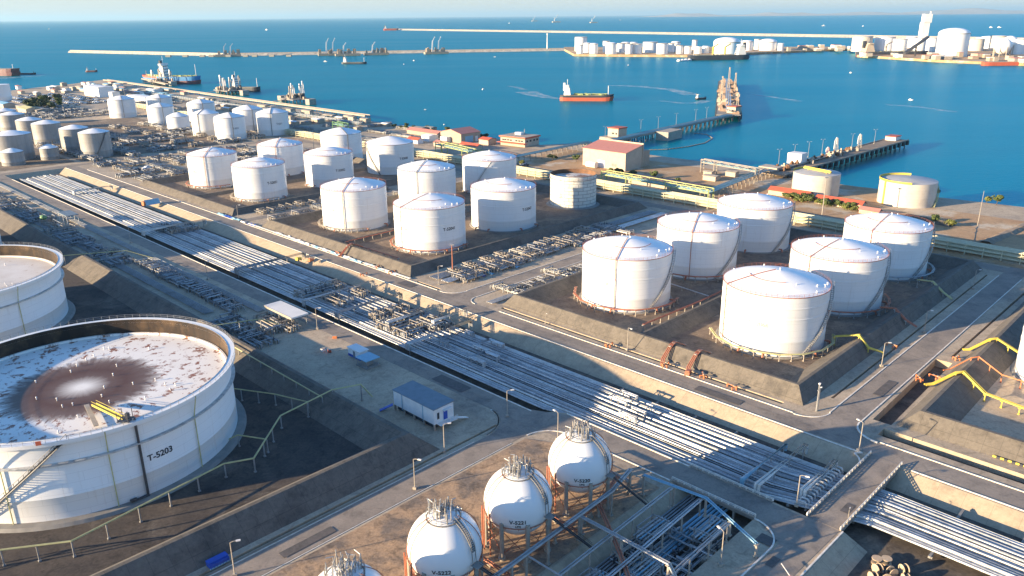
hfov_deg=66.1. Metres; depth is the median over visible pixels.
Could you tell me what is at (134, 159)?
pipe manifold
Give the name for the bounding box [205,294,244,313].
pipe manifold
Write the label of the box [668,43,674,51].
distant tank
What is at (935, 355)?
kerb
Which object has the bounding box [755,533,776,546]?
road patch
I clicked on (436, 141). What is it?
house
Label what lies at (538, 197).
embankment
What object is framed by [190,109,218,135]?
storage tank
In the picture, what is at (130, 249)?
pipeline
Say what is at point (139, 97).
port hall
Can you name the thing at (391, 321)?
pipe crossover
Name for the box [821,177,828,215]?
tall mast
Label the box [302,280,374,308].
pipe crossover
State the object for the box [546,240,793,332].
bund floor
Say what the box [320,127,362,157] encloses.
storage tank
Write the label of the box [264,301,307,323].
canopy shelter
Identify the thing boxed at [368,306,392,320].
pipe manifold
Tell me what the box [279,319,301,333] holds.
pipe manifold
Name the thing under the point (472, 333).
expansion loop
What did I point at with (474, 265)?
pipe manifold
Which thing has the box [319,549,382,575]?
sphere vessel
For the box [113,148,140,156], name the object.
pipe manifold
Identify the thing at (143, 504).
service pipe
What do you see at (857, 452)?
kerb
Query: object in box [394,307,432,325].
pipe manifold
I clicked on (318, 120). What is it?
store hut
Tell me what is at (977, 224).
lattice mast
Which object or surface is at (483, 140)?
house
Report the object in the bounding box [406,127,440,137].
long shed
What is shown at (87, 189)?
pipe crossover
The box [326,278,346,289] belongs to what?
pipe manifold
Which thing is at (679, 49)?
distant tank
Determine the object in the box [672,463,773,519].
road bridge
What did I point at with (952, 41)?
distant tank
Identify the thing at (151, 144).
pipe manifold
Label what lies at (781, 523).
service road
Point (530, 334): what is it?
kerb
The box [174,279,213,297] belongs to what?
pipe manifold
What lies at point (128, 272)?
pipeline
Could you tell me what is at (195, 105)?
storage tank
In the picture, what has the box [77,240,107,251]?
pipe manifold
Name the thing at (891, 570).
cable drum
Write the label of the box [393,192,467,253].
storage tank
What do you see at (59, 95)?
tree
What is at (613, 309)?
ring pipe
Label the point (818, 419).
road junction
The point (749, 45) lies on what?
distant tank
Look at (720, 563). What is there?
street lamp
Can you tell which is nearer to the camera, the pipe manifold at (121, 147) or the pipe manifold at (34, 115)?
the pipe manifold at (121, 147)
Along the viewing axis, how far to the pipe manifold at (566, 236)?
369.89 m
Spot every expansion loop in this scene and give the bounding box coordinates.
[438,329,474,348]
[469,350,499,367]
[473,338,504,355]
[609,389,638,406]
[619,405,646,425]
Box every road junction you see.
[443,291,466,295]
[491,410,516,433]
[529,423,564,432]
[802,415,827,422]
[847,424,872,441]
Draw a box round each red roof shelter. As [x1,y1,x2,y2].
[768,186,813,197]
[815,194,866,206]
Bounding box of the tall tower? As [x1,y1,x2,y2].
[918,11,932,37]
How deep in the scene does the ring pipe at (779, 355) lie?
242.46 m
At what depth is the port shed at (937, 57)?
1722.17 m
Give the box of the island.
[564,47,847,56]
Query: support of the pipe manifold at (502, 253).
on the ground at (854, 548)
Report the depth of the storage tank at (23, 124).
685.33 m
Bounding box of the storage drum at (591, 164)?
[585,161,597,167]
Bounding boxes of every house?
[407,136,423,143]
[421,134,437,141]
[433,140,450,147]
[460,141,482,149]
[479,136,495,144]
[607,126,627,136]
[858,206,881,213]
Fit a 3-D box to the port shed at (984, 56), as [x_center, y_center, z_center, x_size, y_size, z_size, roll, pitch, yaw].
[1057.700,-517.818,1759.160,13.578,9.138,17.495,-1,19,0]
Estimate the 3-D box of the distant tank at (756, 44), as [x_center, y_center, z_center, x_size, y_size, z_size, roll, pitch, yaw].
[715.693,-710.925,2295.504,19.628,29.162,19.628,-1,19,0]
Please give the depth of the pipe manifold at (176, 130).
733.36 m
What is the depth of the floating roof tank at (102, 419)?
181.61 m
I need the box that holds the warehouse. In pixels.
[582,138,649,170]
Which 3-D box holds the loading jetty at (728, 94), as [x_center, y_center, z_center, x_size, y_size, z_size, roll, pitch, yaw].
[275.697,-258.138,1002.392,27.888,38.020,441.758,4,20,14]
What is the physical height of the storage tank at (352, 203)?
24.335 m
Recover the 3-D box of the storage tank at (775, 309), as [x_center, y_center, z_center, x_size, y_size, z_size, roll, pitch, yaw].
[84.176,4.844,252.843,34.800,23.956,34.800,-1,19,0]
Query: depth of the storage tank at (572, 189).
429.64 m
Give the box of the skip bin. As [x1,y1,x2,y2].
[205,551,229,570]
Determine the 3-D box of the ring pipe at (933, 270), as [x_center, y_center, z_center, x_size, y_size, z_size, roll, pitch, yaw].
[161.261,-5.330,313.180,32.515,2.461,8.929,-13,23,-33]
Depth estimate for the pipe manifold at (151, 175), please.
519.77 m
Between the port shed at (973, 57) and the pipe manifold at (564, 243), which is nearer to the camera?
the pipe manifold at (564, 243)
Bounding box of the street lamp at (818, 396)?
[816,382,822,411]
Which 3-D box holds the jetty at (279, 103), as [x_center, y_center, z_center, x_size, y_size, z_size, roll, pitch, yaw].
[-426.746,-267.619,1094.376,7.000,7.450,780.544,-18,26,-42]
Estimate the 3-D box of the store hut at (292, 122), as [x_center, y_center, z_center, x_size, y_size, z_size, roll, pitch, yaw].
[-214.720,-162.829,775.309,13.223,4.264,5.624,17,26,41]
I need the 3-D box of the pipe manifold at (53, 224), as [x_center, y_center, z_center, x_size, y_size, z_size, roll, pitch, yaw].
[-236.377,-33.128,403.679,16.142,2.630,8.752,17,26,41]
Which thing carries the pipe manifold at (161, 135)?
on the ground at (854, 548)
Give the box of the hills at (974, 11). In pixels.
[830,8,1023,14]
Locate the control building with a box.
[497,129,540,146]
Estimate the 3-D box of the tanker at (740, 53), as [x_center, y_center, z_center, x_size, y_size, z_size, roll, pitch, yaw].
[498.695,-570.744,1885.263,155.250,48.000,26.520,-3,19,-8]
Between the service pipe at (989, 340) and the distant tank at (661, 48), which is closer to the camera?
the service pipe at (989, 340)
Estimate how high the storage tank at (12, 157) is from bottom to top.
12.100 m
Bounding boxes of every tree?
[21,100,35,103]
[27,103,39,106]
[36,101,49,107]
[47,102,55,106]
[52,93,61,97]
[546,154,557,159]
[572,154,579,160]
[649,171,657,175]
[793,193,801,201]
[802,195,810,200]
[822,198,830,206]
[931,214,939,220]
[944,219,956,225]
[984,196,992,202]
[992,195,1003,204]
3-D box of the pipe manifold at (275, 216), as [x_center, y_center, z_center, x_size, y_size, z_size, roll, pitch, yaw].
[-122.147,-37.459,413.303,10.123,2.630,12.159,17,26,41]
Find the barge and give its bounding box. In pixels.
[981,61,1018,65]
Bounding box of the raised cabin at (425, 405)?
[380,380,468,430]
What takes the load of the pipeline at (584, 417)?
on the pipe sleeper
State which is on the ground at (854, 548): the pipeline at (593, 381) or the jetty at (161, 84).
the pipeline at (593, 381)
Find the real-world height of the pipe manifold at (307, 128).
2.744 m
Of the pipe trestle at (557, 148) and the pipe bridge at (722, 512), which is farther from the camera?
the pipe trestle at (557, 148)
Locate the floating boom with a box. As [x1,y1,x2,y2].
[650,133,712,149]
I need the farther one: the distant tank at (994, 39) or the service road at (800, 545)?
the distant tank at (994, 39)
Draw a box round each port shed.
[797,45,807,48]
[895,54,902,57]
[921,55,929,58]
[932,55,940,59]
[941,56,952,59]
[956,52,963,56]
[968,56,978,58]
[973,53,983,58]
[982,54,990,58]
[1008,58,1022,61]
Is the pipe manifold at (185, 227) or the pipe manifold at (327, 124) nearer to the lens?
the pipe manifold at (185, 227)
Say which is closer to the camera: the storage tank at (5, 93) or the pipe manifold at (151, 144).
the pipe manifold at (151, 144)
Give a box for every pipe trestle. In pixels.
[516,141,591,160]
[700,168,769,197]
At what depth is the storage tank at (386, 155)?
525.41 m
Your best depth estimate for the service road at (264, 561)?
171.80 m
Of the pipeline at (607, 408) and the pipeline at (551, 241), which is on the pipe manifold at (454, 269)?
the pipeline at (551, 241)
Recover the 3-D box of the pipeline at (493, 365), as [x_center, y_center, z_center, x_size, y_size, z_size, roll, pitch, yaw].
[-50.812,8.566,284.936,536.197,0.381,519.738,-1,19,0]
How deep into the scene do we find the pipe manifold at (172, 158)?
583.93 m
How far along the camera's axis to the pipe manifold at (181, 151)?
613.38 m
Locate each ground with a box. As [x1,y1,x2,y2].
[0,80,1023,575]
[0,117,248,160]
[0,148,74,170]
[270,439,658,575]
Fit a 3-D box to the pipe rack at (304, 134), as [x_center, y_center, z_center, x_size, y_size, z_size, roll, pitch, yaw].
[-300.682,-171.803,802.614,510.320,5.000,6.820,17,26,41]
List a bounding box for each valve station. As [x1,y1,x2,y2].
[727,383,737,390]
[915,374,923,381]
[928,373,940,380]
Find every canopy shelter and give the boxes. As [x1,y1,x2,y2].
[58,210,78,222]
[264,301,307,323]
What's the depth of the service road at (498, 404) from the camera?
275.78 m
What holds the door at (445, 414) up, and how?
in the raised cabin at (425, 405)
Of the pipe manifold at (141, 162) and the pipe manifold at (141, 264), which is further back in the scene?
the pipe manifold at (141, 162)
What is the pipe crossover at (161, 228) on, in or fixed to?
on the ground at (854, 548)
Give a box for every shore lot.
[514,147,772,197]
[715,176,883,218]
[898,208,1023,268]
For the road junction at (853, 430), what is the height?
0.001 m
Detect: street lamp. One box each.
[230,539,240,575]
[413,459,421,489]
[443,422,450,452]
[505,389,513,417]
[717,525,723,566]
[794,475,809,506]
[816,382,822,411]
[857,418,863,450]
[880,342,891,366]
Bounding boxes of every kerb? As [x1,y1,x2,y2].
[12,179,531,410]
[65,167,856,451]
[87,169,232,219]
[210,442,473,575]
[244,223,436,289]
[262,443,511,575]
[466,228,656,290]
[476,236,655,296]
[488,409,498,434]
[499,311,792,412]
[527,430,563,435]
[567,413,688,466]
[611,453,669,480]
[741,517,774,575]
[793,413,830,416]
[800,531,843,575]
[829,275,998,412]
[854,450,862,460]
[857,422,877,442]
[860,279,1021,422]
[880,442,1023,491]
[911,470,1023,510]
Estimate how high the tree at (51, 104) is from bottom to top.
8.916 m
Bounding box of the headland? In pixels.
[857,48,1023,65]
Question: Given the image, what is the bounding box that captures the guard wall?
[992,455,1023,466]
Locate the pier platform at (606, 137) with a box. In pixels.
[600,135,629,141]
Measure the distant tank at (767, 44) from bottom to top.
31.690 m
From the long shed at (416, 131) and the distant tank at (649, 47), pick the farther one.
the distant tank at (649, 47)
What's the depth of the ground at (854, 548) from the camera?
231.71 m
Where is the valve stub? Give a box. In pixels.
[797,499,806,510]
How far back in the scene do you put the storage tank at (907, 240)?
308.83 m
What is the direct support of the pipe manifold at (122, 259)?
on the ground at (854, 548)
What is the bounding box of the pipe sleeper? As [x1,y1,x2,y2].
[928,509,964,558]
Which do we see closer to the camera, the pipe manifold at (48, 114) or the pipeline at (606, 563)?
the pipeline at (606, 563)
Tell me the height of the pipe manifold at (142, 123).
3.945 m
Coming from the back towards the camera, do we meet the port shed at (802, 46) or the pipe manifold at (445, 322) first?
the port shed at (802, 46)
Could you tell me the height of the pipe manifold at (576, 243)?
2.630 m
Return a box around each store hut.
[222,107,231,110]
[257,104,269,106]
[286,108,295,111]
[289,120,299,125]
[301,109,313,114]
[301,120,310,124]
[311,118,323,123]
[323,113,337,116]
[346,125,362,130]
[347,116,356,120]
[359,117,370,122]
[381,122,390,126]
[702,174,720,181]
[703,170,715,174]
[725,170,738,176]
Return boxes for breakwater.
[68,48,563,55]
[399,29,1023,38]
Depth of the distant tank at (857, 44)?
2111.01 m
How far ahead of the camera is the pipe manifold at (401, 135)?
690.44 m
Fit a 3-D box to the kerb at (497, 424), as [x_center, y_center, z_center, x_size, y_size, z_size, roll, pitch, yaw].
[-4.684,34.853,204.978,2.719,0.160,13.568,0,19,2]
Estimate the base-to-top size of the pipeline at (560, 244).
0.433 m
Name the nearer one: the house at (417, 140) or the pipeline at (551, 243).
the pipeline at (551, 243)
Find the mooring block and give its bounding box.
[656,128,681,140]
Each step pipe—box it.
[338,243,364,256]
[660,341,686,362]
[686,349,711,368]
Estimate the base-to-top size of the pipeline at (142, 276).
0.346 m
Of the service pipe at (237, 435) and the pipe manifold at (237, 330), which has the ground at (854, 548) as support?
the pipe manifold at (237, 330)
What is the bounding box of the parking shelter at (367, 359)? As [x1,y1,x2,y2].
[355,352,379,369]
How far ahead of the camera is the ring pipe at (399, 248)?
351.30 m
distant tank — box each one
[575,37,586,50]
[577,45,582,53]
[583,42,589,52]
[590,43,597,53]
[603,41,609,51]
[605,42,616,53]
[617,43,625,52]
[625,44,632,53]
[632,43,641,53]
[643,42,657,52]
[656,43,667,53]
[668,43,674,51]
[671,41,680,51]
[676,45,683,53]
[684,46,691,53]
[692,40,697,49]
[694,46,701,53]
[702,46,708,52]
[713,37,740,53]
[741,40,753,50]
[754,39,760,49]
[758,39,776,50]
[777,43,783,50]
[851,36,873,51]
[874,36,895,50]
[892,39,907,50]
[906,36,917,47]
[913,38,926,50]
[925,38,936,51]
[935,28,970,56]
[968,39,984,50]
[980,36,989,48]
[988,35,1006,48]
[1008,39,1023,53]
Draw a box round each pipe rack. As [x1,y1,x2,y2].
[102,84,362,125]
[136,103,365,146]
[414,149,1023,264]
[578,567,607,575]
[623,554,663,575]
[633,513,672,551]
[691,514,728,548]
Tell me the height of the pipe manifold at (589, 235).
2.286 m
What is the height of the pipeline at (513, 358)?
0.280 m
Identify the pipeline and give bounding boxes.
[0,183,264,309]
[0,184,262,310]
[0,185,260,310]
[0,186,258,311]
[0,203,207,313]
[0,204,205,313]
[2,203,209,312]
[3,203,210,311]
[6,203,213,311]
[21,179,998,575]
[22,179,1001,575]
[22,180,996,575]
[24,179,1005,575]
[26,179,1014,575]
[26,180,1002,575]
[27,178,1020,575]
[28,179,1015,575]
[29,178,771,491]
[30,178,1023,575]
[31,177,1023,573]
[31,179,1018,574]
[32,178,1022,573]
[33,177,1023,570]
[34,179,1019,572]
[35,177,1023,568]
[37,176,1023,564]
[37,177,1023,567]
[38,177,1023,566]
[41,179,1020,566]
[42,176,1023,562]
[43,175,1023,558]
[43,178,1021,562]
[44,181,1023,571]
[45,175,1023,555]
[45,177,1019,557]
[47,175,1023,554]
[49,174,1023,549]
[49,177,833,485]
[50,175,1023,551]
[51,176,1023,552]
[53,175,1022,547]
[53,177,814,475]
[57,175,1023,545]
[58,176,1023,547]
[61,176,1023,544]
[67,180,823,472]
[248,223,409,278]
[253,224,410,278]
[429,210,649,276]
[431,211,649,277]
[432,211,651,277]
[434,211,653,278]
[435,211,655,278]
[437,212,655,279]
[441,212,661,280]
[443,212,662,280]
[444,213,663,281]
[446,213,665,281]
[447,213,667,282]
[487,270,577,301]
[488,270,579,302]
[490,271,578,302]
[586,494,690,574]
[591,496,691,575]
[597,496,696,575]
[601,497,699,575]
[608,498,702,572]
[621,504,710,575]
[630,476,750,574]
[633,477,754,575]
[640,479,758,575]
[661,508,728,562]
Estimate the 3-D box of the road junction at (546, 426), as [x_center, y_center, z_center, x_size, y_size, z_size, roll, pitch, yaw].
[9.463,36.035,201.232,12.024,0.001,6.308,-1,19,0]
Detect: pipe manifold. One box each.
[0,195,9,200]
[0,197,23,204]
[0,202,27,210]
[12,206,35,213]
[13,209,43,218]
[24,214,56,223]
[25,114,40,116]
[31,110,52,113]
[36,141,59,146]
[39,219,64,228]
[40,112,63,117]
[42,223,78,234]
[43,104,64,107]
[48,105,75,110]
[49,114,73,119]
[52,108,87,112]
[52,229,84,240]
[60,235,95,245]
[64,109,94,114]
[64,149,82,158]
[74,111,104,116]
[75,153,102,161]
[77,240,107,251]
[85,246,123,258]
[93,160,121,167]
[98,107,108,111]
[99,253,137,267]
[107,123,126,128]
[110,134,127,139]
[112,145,128,149]
[112,163,128,168]
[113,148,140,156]
[114,136,136,140]
[114,138,156,145]
[115,165,138,172]
[115,168,159,177]
[121,125,133,129]
[124,127,147,133]
[124,156,145,161]
[126,158,161,166]
[134,172,163,181]
[134,257,163,273]
[136,121,148,125]
[139,142,163,147]
[141,130,154,134]
[141,261,176,273]
[143,133,170,138]
[145,162,170,170]
[146,123,166,126]
[146,145,176,152]
[146,153,173,159]
[149,265,180,279]
[152,134,186,141]
[152,222,174,231]
[154,270,191,287]
[155,164,178,171]
[157,126,167,130]
[161,156,183,162]
[163,226,179,233]
[164,127,190,132]
[164,274,201,292]
[166,169,188,175]
[170,138,193,144]
[171,130,192,135]
[173,159,186,165]
[174,106,186,109]
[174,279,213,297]
[176,223,199,232]
[177,149,192,154]
[186,283,223,299]
[187,141,203,146]
[193,132,207,137]
[197,289,235,308]
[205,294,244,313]
[207,135,216,139]
[207,311,252,332]
[213,137,241,143]
[220,320,264,343]
[222,143,248,149]
[237,147,256,151]
[237,154,256,159]
[238,328,279,349]
[239,150,257,155]
[246,130,257,135]
[250,133,265,138]
[253,310,293,328]
[253,317,291,334]
[254,207,270,214]
[266,203,294,212]
[267,213,291,219]
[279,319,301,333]
[291,208,314,214]
[292,125,313,130]
[292,281,334,298]
[293,200,306,206]
[307,197,320,203]
[310,202,321,209]
[312,129,328,133]
[315,289,353,307]
[321,122,338,126]
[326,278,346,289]
[348,285,370,297]
[362,136,375,140]
[366,129,389,134]
[367,122,392,126]
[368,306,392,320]
[374,311,418,331]
[387,303,409,315]
[391,133,414,137]
[391,316,437,337]
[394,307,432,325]
[416,314,454,331]
[446,266,465,273]
[451,269,484,283]
[462,260,482,269]
[475,265,494,274]
[478,255,498,262]
[485,259,516,272]
[490,281,527,293]
[492,250,512,258]
[502,253,535,267]
[509,246,538,255]
[512,239,550,254]
[519,273,557,288]
[520,249,540,258]
[530,244,559,256]
[534,235,564,246]
[541,265,573,276]
[551,232,581,241]
[552,240,569,248]
[562,236,589,247]
[565,230,584,237]
[568,264,581,271]
[570,231,605,244]
[573,225,604,233]
[586,228,615,236]
[590,223,633,235]
[591,221,618,229]
[610,544,658,575]
[633,524,710,574]
[661,544,712,575]
[698,539,725,565]
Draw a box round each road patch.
[279,526,335,557]
[398,281,415,287]
[432,375,470,391]
[694,386,743,404]
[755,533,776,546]
[765,556,780,567]
[840,503,854,513]
[873,380,897,395]
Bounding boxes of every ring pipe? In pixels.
[185,180,230,189]
[230,192,279,202]
[318,218,368,232]
[390,236,468,254]
[573,286,678,316]
[671,273,722,282]
[709,327,837,361]
[828,293,890,318]
[885,262,934,282]
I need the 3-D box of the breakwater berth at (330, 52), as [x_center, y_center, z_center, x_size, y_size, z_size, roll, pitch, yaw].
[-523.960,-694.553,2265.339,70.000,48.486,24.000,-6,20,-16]
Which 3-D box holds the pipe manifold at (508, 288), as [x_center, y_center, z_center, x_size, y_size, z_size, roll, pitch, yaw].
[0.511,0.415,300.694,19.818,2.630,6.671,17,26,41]
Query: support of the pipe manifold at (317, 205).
on the ground at (854, 548)
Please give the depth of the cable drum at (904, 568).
151.98 m
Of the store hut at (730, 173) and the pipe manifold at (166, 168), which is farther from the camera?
the pipe manifold at (166, 168)
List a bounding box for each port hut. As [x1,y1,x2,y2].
[146,88,158,92]
[163,88,172,92]
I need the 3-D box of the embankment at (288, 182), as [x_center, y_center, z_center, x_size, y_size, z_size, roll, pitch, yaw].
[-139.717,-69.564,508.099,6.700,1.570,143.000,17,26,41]
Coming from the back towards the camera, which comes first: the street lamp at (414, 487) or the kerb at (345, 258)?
the kerb at (345, 258)
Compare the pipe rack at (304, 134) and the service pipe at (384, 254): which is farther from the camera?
the pipe rack at (304, 134)
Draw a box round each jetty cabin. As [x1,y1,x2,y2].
[726,105,741,112]
[759,164,783,171]
[787,151,807,164]
[885,134,901,140]
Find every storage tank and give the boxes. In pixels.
[0,84,11,100]
[0,108,15,113]
[0,111,25,130]
[0,130,35,161]
[0,148,25,165]
[14,117,41,138]
[31,120,60,144]
[38,144,59,159]
[58,125,87,152]
[77,128,113,156]
[107,95,137,117]
[146,94,172,105]
[146,102,173,125]
[166,112,190,129]
[186,99,214,120]
[186,146,237,188]
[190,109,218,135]
[213,112,246,139]
[231,156,289,201]
[232,105,261,130]
[255,108,288,135]
[256,137,304,176]
[303,145,353,187]
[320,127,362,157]
[320,177,389,231]
[365,136,413,174]
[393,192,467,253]
[397,159,455,197]
[461,150,516,193]
[470,177,537,232]
[546,169,599,209]
[579,233,675,313]
[657,211,741,280]
[715,263,834,358]
[717,192,794,253]
[789,234,890,316]
[792,166,840,196]
[843,211,934,281]
[877,173,939,208]
[1010,326,1023,384]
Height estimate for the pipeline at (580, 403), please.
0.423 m
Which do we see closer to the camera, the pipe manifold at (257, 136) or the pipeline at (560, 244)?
the pipeline at (560, 244)
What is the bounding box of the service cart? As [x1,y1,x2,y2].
[684,369,691,375]
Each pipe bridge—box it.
[493,468,633,575]
[521,496,609,566]
[525,555,561,575]
[576,515,676,575]
[595,475,630,575]
[641,473,759,557]
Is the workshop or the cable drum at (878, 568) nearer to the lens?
the cable drum at (878, 568)
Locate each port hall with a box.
[0,100,15,107]
[15,104,50,112]
[17,105,38,113]
[83,84,113,97]
[108,91,119,97]
[128,94,148,102]
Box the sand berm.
[979,223,1023,243]
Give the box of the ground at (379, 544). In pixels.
[270,439,658,575]
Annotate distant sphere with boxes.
[992,38,1012,56]
[1005,36,1016,53]
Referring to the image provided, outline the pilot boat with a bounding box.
[695,94,705,99]
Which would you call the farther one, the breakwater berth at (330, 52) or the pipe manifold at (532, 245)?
the breakwater berth at (330, 52)
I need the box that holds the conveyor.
[903,36,928,55]
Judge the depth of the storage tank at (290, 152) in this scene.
523.69 m
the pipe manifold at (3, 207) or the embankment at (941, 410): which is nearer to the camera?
the embankment at (941, 410)
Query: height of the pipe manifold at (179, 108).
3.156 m
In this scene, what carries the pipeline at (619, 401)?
on the ground at (854, 548)
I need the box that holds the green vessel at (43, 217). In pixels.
[40,215,46,221]
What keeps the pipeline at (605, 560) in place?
on the ground at (854, 548)
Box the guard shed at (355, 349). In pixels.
[347,343,368,360]
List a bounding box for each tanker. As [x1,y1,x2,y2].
[0,65,19,75]
[142,73,171,78]
[157,59,200,83]
[231,72,260,91]
[383,26,398,30]
[560,79,613,100]
[687,39,749,59]
[856,38,928,56]
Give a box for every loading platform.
[139,67,176,85]
[206,75,248,95]
[273,81,315,104]
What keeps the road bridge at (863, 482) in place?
on the ground at (854, 548)
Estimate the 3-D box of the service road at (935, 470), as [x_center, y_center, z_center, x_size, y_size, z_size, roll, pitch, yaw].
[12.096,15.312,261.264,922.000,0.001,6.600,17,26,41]
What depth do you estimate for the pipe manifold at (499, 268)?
328.85 m
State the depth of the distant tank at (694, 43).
2323.55 m
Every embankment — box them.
[0,209,439,575]
[139,157,397,215]
[196,167,367,197]
[261,181,646,277]
[340,192,549,243]
[503,228,981,405]
[641,263,788,340]
[896,302,1023,463]
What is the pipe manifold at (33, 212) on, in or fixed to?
on the ground at (854, 548)
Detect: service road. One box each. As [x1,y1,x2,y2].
[0,137,293,174]
[0,175,522,414]
[67,166,1023,508]
[213,421,534,575]
[236,177,462,222]
[246,131,1023,275]
[453,210,716,299]
[509,409,688,479]
[746,516,838,575]
[756,503,805,542]
[820,267,1023,432]
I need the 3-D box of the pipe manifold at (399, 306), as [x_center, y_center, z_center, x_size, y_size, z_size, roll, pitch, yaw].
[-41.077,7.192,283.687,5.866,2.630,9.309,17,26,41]
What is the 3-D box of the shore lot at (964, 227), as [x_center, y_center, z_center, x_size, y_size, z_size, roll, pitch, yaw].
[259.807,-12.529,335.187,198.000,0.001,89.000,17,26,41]
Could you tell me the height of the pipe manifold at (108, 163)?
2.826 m
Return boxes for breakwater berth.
[215,43,240,56]
[318,38,336,55]
[335,43,360,55]
[364,42,388,54]
[424,37,448,53]
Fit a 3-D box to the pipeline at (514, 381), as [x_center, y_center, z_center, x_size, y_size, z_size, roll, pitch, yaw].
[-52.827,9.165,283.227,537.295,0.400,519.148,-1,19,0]
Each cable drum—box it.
[867,571,878,575]
[871,555,882,563]
[871,562,883,573]
[881,555,892,565]
[886,566,898,575]
[898,563,909,573]
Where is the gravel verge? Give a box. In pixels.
[205,462,429,575]
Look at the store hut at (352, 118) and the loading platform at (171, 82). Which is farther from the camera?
the loading platform at (171, 82)
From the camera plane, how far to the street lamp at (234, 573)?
147.89 m
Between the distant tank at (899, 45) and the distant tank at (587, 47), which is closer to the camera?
the distant tank at (899, 45)
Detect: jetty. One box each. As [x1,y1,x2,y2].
[103,79,369,117]
[141,78,168,86]
[583,114,732,146]
[715,67,741,121]
[763,139,908,178]
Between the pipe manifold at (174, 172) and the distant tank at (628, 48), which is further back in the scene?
the distant tank at (628, 48)
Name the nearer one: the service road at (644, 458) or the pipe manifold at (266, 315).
the service road at (644, 458)
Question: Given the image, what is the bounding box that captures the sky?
[0,0,1023,20]
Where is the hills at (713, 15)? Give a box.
[643,12,833,16]
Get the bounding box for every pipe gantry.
[332,121,348,128]
[435,141,483,155]
[601,170,713,197]
[700,158,758,182]
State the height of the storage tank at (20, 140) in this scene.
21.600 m
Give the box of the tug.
[19,70,35,74]
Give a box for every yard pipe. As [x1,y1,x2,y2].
[413,483,559,575]
[483,556,509,575]
[553,517,584,537]
[555,487,673,575]
[607,498,702,575]
[611,471,628,492]
[666,522,730,575]
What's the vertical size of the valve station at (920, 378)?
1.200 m
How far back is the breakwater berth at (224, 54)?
2257.11 m
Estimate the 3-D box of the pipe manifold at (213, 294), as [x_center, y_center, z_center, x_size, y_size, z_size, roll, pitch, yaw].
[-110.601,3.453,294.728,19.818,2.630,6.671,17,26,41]
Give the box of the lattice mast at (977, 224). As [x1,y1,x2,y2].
[974,193,983,241]
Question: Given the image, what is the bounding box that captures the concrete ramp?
[905,213,954,226]
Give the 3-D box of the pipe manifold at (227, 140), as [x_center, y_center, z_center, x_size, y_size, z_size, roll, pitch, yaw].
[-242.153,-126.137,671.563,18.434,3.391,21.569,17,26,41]
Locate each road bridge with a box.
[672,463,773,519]
[806,451,902,530]
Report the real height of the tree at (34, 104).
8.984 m
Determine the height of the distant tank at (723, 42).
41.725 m
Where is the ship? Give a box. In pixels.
[341,56,366,63]
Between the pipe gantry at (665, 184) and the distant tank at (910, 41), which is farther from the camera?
the distant tank at (910, 41)
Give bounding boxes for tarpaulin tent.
[141,198,159,205]
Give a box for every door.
[443,411,447,418]
[598,160,604,167]
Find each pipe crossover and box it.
[72,185,112,194]
[141,219,206,237]
[234,252,305,276]
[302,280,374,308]
[334,292,402,321]
[385,304,442,328]
[405,320,472,353]
[431,309,467,324]
[740,443,787,486]
[754,443,808,493]
[799,459,837,499]
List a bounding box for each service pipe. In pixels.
[0,384,372,566]
[63,250,152,264]
[211,318,282,332]
[229,434,269,452]
[234,346,322,402]
[234,388,309,412]
[344,230,394,243]
[345,242,398,259]
[642,263,781,330]
[671,283,708,299]
[833,334,882,354]
[879,306,916,326]
[916,279,952,299]
[924,370,1023,414]
[943,356,1023,388]
[962,337,1017,352]
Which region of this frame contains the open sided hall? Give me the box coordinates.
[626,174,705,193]
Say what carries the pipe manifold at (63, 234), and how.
on the ground at (854, 548)
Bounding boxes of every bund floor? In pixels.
[0,229,25,244]
[0,372,363,575]
[61,266,144,325]
[162,162,397,207]
[290,190,615,264]
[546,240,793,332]
[666,266,946,379]
[961,358,1023,440]
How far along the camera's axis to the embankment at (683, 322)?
266.73 m
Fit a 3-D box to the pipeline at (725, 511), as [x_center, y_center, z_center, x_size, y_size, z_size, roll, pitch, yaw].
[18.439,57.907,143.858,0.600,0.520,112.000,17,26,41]
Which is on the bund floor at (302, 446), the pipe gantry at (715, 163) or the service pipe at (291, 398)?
the service pipe at (291, 398)
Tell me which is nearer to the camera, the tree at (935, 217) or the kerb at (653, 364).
the kerb at (653, 364)
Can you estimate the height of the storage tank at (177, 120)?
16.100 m
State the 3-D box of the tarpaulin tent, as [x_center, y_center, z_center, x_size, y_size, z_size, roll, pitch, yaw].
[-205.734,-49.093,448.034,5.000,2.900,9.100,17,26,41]
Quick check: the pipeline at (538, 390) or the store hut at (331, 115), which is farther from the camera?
the store hut at (331, 115)
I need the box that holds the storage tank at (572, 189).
[546,169,599,209]
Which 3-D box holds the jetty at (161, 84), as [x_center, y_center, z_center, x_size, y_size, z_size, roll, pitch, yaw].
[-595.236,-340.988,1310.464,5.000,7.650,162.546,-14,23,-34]
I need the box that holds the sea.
[0,13,1023,206]
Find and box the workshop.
[440,126,480,142]
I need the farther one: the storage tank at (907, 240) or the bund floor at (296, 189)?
the bund floor at (296, 189)
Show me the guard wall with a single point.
(1010, 461)
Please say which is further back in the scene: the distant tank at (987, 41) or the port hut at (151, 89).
the distant tank at (987, 41)
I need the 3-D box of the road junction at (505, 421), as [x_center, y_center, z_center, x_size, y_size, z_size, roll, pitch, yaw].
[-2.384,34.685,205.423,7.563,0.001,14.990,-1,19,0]
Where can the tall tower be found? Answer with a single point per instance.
(926, 20)
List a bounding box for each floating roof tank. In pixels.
[0,242,75,341]
[0,314,246,532]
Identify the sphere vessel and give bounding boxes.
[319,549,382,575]
[403,496,498,575]
[481,454,593,562]
[546,417,648,518]

